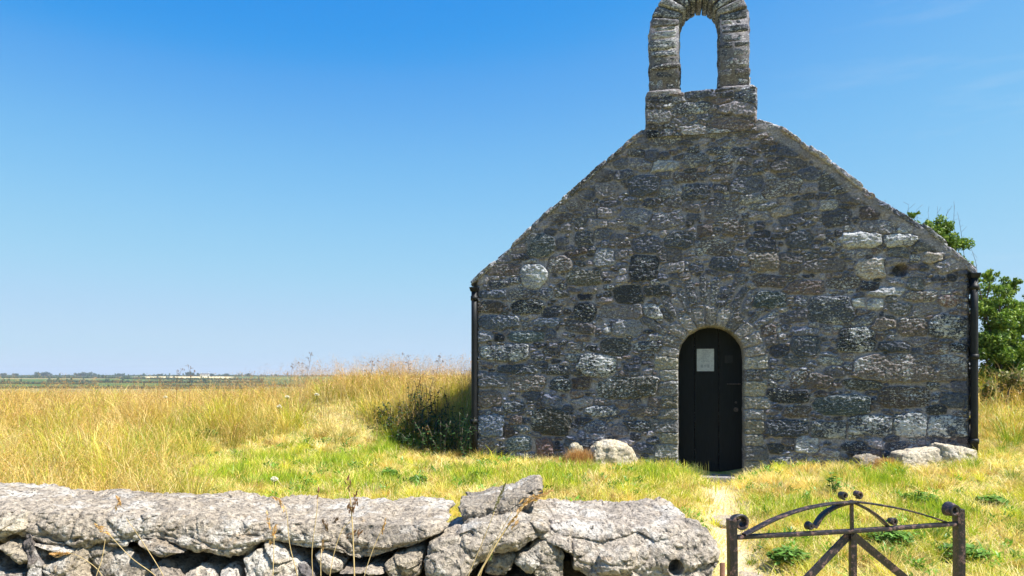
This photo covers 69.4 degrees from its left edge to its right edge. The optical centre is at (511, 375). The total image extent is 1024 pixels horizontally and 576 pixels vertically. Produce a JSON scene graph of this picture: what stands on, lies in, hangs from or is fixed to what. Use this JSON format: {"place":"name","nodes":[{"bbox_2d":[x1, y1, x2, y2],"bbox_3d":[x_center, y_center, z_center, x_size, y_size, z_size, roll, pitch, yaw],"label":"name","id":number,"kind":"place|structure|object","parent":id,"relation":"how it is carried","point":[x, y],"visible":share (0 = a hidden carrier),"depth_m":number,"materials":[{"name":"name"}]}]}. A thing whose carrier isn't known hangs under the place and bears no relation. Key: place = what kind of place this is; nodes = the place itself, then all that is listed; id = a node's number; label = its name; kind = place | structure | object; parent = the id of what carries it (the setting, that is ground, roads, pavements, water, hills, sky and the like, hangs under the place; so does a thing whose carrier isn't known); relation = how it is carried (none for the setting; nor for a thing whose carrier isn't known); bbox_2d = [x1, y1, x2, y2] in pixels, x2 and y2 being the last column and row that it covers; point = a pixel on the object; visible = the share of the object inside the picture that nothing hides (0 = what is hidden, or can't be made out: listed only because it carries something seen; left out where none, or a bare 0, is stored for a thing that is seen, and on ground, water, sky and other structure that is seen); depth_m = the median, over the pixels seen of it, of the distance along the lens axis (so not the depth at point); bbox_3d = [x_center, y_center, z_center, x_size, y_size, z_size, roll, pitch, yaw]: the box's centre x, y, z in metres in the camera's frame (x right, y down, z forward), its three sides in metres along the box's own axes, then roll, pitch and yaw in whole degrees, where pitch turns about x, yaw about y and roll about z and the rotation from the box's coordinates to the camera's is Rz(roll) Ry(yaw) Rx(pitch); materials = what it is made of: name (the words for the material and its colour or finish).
{"place":"outdoors","nodes":[
{"label":"outdoors","id":0,"kind":"place"},
{"bbox_2d":[0,376,1023,575],"bbox_3d":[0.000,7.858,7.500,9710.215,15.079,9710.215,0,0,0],"label":"ground","id":1,"kind":"structure","parent":0,"point":[750,568],"depth_m":8.04,"materials":[{"name":"green plant"}]},
{"bbox_2d":[0,378,96,383],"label":"hedgerow","id":2,"kind":"object","parent":1,"relation":"on","point":[32,382],"visible":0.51,"depth_m":1006.31,"materials":[{"name":"green plant"}]},
{"bbox_2d":[0,374,125,377],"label":"hedgerow","id":3,"kind":"object","parent":1,"relation":"on","point":[41,376],"visible":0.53,"depth_m":1509.42,"materials":[{"name":"green plant"}]},
{"bbox_2d":[49,553,101,575],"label":"dry grass stem","id":4,"kind":"object","parent":1,"relation":"on","point":[74,554],"visible":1,"depth_m":2.32,"materials":[{"name":"beige plant"}]},
{"bbox_2d":[49,538,105,575],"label":"dry grass stem","id":5,"kind":"object","parent":1,"relation":"on","point":[59,553],"visible":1,"depth_m":2.31,"materials":[{"name":"beige plant"}]},
{"bbox_2d":[94,523,155,575],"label":"dry grass stem","id":6,"kind":"object","parent":1,"relation":"on","point":[100,527],"visible":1,"depth_m":2.32,"materials":[{"name":"beige plant"}]},
{"bbox_2d":[0,373,251,375],"bbox_3d":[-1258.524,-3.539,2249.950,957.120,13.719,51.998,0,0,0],"label":"hedgerow","id":7,"kind":"object","parent":1,"relation":"on","point":[143,374],"visible":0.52,"depth_m":2246.33,"materials":[{"name":"green plant"}]},
{"bbox_2d":[0,383,263,388],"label":"hedgerow","id":8,"kind":"object","parent":1,"relation":"on","point":[141,387],"visible":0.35,"depth_m":779.08,"materials":[{"name":"green plant"}]},
{"bbox_2d":[115,495,162,574],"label":"dry grass stem","id":9,"kind":"object","parent":1,"relation":"on","point":[119,501],"visible":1,"depth_m":2.31,"materials":[{"name":"beige plant"}]},
{"bbox_2d":[47,377,263,382],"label":"hedgerow","id":10,"kind":"object","parent":1,"relation":"on","point":[205,380],"visible":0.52,"depth_m":1114.17,"materials":[{"name":"green plant"}]},
{"bbox_2d":[173,368,184,401],"bbox_3d":[-5.668,0.362,12.516,0.281,0.989,0.163,0,0,0],"label":"dead flower stalk","id":11,"kind":"object","parent":1,"relation":"on","point":[176,385],"visible":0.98,"depth_m":12.50,"materials":[{"name":"brown plant"}]},
{"bbox_2d":[119,375,263,379],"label":"hedgerow","id":12,"kind":"object","parent":1,"relation":"on","point":[175,378],"visible":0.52,"depth_m":1408.32,"materials":[{"name":"green plant"}]},
{"bbox_2d":[200,372,208,376],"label":"farmhouse","id":13,"kind":"object","parent":1,"relation":"on","point":[203,374],"visible":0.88,"depth_m":2046.00,"materials":[{"name":"stone"}]},
{"bbox_2d":[195,428,218,437],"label":"weed","id":14,"kind":"object","parent":1,"relation":"on","point":[204,432],"visible":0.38,"depth_m":10.98,"materials":[{"name":"green plant"}]},
{"bbox_2d":[161,381,332,386],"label":"hedgerow","id":15,"kind":"object","parent":1,"relation":"on","point":[180,384],"visible":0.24,"depth_m":893.34,"materials":[{"name":"green plant"}]},
{"bbox_2d":[265,510,277,575],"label":"dry grass stem","id":16,"kind":"object","parent":1,"relation":"on","point":[273,532],"visible":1,"depth_m":2.32,"materials":[{"name":"brown plant"}]},
{"bbox_2d":[271,476,277,496],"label":"white wildflower","id":17,"kind":"object","parent":1,"relation":"on","point":[273,478],"visible":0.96,"depth_m":7.20,"materials":[{"name":"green plant"}]},
{"bbox_2d":[271,497,297,575],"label":"dry grass stem","id":18,"kind":"object","parent":1,"relation":"on","point":[280,501],"visible":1,"depth_m":2.31,"materials":[{"name":"beige plant"}]},
{"bbox_2d":[312,486,319,575],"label":"dry grass stem","id":19,"kind":"object","parent":1,"relation":"on","point":[315,523],"visible":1,"depth_m":2.31,"materials":[{"name":"beige plant"}]},
{"bbox_2d":[320,539,323,575],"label":"dry grass stem","id":20,"kind":"object","parent":1,"relation":"on","point":[322,549],"visible":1,"depth_m":2.32,"materials":[{"name":"beige plant"}]},
{"bbox_2d":[322,517,350,575],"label":"dry grass stem","id":21,"kind":"object","parent":1,"relation":"on","point":[326,526],"visible":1,"depth_m":2.32,"materials":[{"name":"brown plant"}]},
{"bbox_2d":[239,374,461,376],"bbox_3d":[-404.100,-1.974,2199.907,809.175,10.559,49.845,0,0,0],"label":"hedgerow","id":22,"kind":"object","parent":1,"relation":"on","point":[264,375],"visible":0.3,"depth_m":2209.70,"materials":[{"name":"green plant"}]},
{"bbox_2d":[342,474,362,575],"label":"dry grass stem","id":23,"kind":"object","parent":1,"relation":"on","point":[350,507],"visible":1,"depth_m":2.32,"materials":[{"name":"brown plant"}]},
{"bbox_2d":[0,475,719,575],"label":"dry stone wall","id":24,"kind":"structure","parent":1,"relation":"on","point":[228,533],"depth_m":2.51,"materials":[{"name":"stone"}]},
{"bbox_2d":[364,518,385,575],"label":"dry grass stem","id":25,"kind":"object","parent":1,"relation":"on","point":[382,528],"visible":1,"depth_m":2.31,"materials":[{"name":"brown plant"}]},
{"bbox_2d":[380,468,398,477],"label":"weed","id":26,"kind":"object","parent":1,"relation":"on","point":[386,470],"visible":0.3,"depth_m":8.32,"materials":[{"name":"green plant"}]},
{"bbox_2d":[407,474,426,484],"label":"weed","id":27,"kind":"object","parent":1,"relation":"on","point":[420,477],"visible":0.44,"depth_m":8.07,"materials":[{"name":"green plant"}]},
{"bbox_2d":[364,377,476,459],"bbox_3d":[-1.309,0.583,10.816,1.226,1.170,2.567,0,0,-26],"label":"nettle clump","id":28,"kind":"object","parent":1,"relation":"on","point":[423,437],"visible":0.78,"depth_m":10.61,"materials":[{"name":"green plant"}]},
{"bbox_2d":[468,482,506,575],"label":"dry grass stem","id":29,"kind":"object","parent":1,"relation":"on","point":[499,499],"visible":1,"depth_m":2.32,"materials":[{"name":"beige plant"}]},
{"bbox_2d":[480,512,511,575],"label":"dry grass stem","id":30,"kind":"object","parent":1,"relation":"on","point":[493,544],"visible":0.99,"depth_m":2.31,"materials":[{"name":"beige plant"}]},
{"bbox_2d":[0,348,1023,494],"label":"tall meadow grass","id":31,"kind":"structure","parent":1,"relation":"on","point":[51,453],"depth_m":11.28,"materials":[{"name":"yellow plant"}]},
{"bbox_2d":[477,488,553,575],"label":"dry grass stem","id":32,"kind":"object","parent":1,"relation":"on","point":[522,507],"visible":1,"depth_m":2.32,"materials":[{"name":"beige plant"}]},
{"bbox_2d":[548,455,566,463],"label":"grass tuft","id":33,"kind":"object","parent":1,"relation":"on","point":[558,458],"visible":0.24,"depth_m":9.73,"materials":[{"name":"yellow plant"}]},
{"bbox_2d":[566,442,582,459],"bbox_3d":[0.836,1.049,9.681,0.252,0.360,0.235,0,0,0],"label":"boulder","id":34,"kind":"object","parent":1,"relation":"on","point":[575,445],"visible":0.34,"depth_m":9.61,"materials":[{"name":"stone"}]},
{"bbox_2d":[557,447,595,464],"bbox_3d":[0.847,1.030,9.501,0.546,0.268,0.390,0,0,0],"label":"grass tuft","id":35,"kind":"object","parent":1,"relation":"on","point":[575,456],"visible":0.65,"depth_m":9.46,"materials":[{"name":"brown plant"}]},
{"bbox_2d":[588,439,637,465],"bbox_3d":[1.296,1.043,9.621,0.718,0.450,0.437,0,0,0],"label":"boulder","id":36,"kind":"object","parent":1,"relation":"on","point":[612,450],"visible":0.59,"depth_m":9.45,"materials":[{"name":"stone"}]},
{"bbox_2d":[685,462,708,477],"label":"grass tuft","id":37,"kind":"object","parent":1,"relation":"on","point":[700,468],"visible":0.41,"depth_m":9.20,"materials":[{"name":"green plant"}]},
{"bbox_2d":[710,515,731,527],"bbox_3d":[2.018,1.376,6.952,0.331,0.104,0.465,0,0,0],"label":"path stone","id":38,"kind":"object","parent":1,"relation":"on","point":[722,517],"visible":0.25,"depth_m":6.87,"materials":[{"name":"stone"}]},
{"bbox_2d":[720,563,724,575],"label":"iron rod","id":39,"kind":"object","parent":1,"relation":"on","point":[722,569],"visible":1,"depth_m":2.71,"materials":[{"name":"brown metal"}]},
{"bbox_2d":[469,0,980,484],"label":"stone chapel","id":40,"kind":"structure","parent":1,"relation":"on","point":[721,278],"depth_m":9.49,"materials":[{"name":"stone"}]},
{"bbox_2d":[678,328,741,471],"bbox_3d":[2.613,0.313,9.746,0.847,1.961,0.060,0,0,12],"label":"door","id":41,"kind":"structure","parent":40,"relation":"in","point":[706,340],"depth_m":9.74,"materials":[{"name":"black wood"}]},
{"bbox_2d":[738,571,762,575],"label":"path stone","id":42,"kind":"object","parent":1,"relation":"on","point":[743,573],"visible":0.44,"depth_m":5.52,"materials":[{"name":"stone"}]},
{"bbox_2d":[764,544,811,565],"bbox_3d":[2.092,1.363,5.584,0.346,0.151,0.331,0,0,30],"label":"weed","id":43,"kind":"object","parent":1,"relation":"on","point":[784,555],"visible":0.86,"depth_m":5.56,"materials":[{"name":"green plant"}]},
{"bbox_2d":[825,472,842,493],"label":"weed","id":44,"kind":"object","parent":1,"relation":"on","point":[836,485],"visible":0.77,"depth_m":7.50,"materials":[{"name":"green plant"}]},
{"bbox_2d":[726,490,965,575],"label":"iron gate","id":45,"kind":"structure","parent":1,"relation":"on","point":[851,536],"depth_m":2.87,"materials":[{"name":"brown metal"}]},
{"bbox_2d":[850,453,881,467],"bbox_3d":[4.326,1.060,8.997,0.382,0.223,0.291,0,0,0],"label":"flat rock","id":46,"kind":"object","parent":1,"relation":"on","point":[862,457],"visible":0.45,"depth_m":8.94,"materials":[{"name":"stone"}]},
{"bbox_2d":[866,457,897,467],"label":"grass tuft","id":47,"kind":"object","parent":1,"relation":"on","point":[882,461],"visible":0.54,"depth_m":8.74,"materials":[{"name":"yellow plant"}]},
{"bbox_2d":[866,530,914,547],"bbox_3d":[3.036,1.293,5.947,0.397,0.184,0.394,0,0,0],"label":"weed","id":48,"kind":"object","parent":1,"relation":"on","point":[893,536],"visible":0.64,"depth_m":5.89,"materials":[{"name":"green plant"}]},
{"bbox_2d":[888,446,944,467],"bbox_3d":[4.842,0.995,8.859,0.565,0.307,0.501,0,0,0],"label":"flat rock","id":49,"kind":"object","parent":1,"relation":"on","point":[923,454],"visible":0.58,"depth_m":8.68,"materials":[{"name":"stone"}]},
{"bbox_2d":[899,490,940,503],"bbox_3d":[3.948,1.184,7.149,0.367,0.159,0.372,0,0,0],"label":"weed","id":50,"kind":"object","parent":1,"relation":"on","point":[921,495],"visible":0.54,"depth_m":7.12,"materials":[{"name":"green plant"}]},
{"bbox_2d":[904,202,977,268],"bbox_3d":[7.269,-1.296,12.990,1.736,3.555,0.830,0,0,0],"label":"hawthorn tree","id":51,"kind":"object","parent":1,"relation":"on","point":[943,229],"visible":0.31,"depth_m":12.74,"materials":[{"name":"green plant"}]},
{"bbox_2d":[928,442,977,465],"bbox_3d":[5.258,0.969,8.822,0.466,0.342,0.497,0,0,0],"label":"flat rock","id":52,"kind":"object","parent":1,"relation":"on","point":[951,452],"visible":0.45,"depth_m":8.63,"materials":[{"name":"stone"}]},
{"bbox_2d":[937,542,990,560],"bbox_3d":[3.429,1.339,5.598,0.380,0.151,0.358,0,0,0],"label":"weed","id":53,"kind":"object","parent":1,"relation":"on","point":[981,551],"visible":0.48,"depth_m":5.53,"materials":[{"name":"green plant"}]},
{"bbox_2d":[973,494,1010,507],"bbox_3d":[4.645,1.213,7.164,0.330,0.146,0.314,0,0,21],"label":"weed","id":54,"kind":"object","parent":1,"relation":"on","point":[986,499],"visible":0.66,"depth_m":7.11,"materials":[{"name":"green plant"}]},
{"bbox_2d":[969,269,1023,390],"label":"hawthorn tree","id":55,"kind":"object","parent":1,"relation":"on","point":[1000,339],"visible":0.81,"depth_m":12.15,"materials":[{"name":"green plant"}]},
{"bbox_2d":[978,369,1023,404],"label":"bramble bush","id":56,"kind":"object","parent":1,"relation":"on","point":[1013,378],"visible":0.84,"depth_m":11.22,"materials":[{"name":"green plant"}]},
{"bbox_2d":[0,0,1023,375],"label":"sky","id":57,"kind":"structure","parent":0,"point":[220,187],"materials":[{"name":"blue"}]}
]}

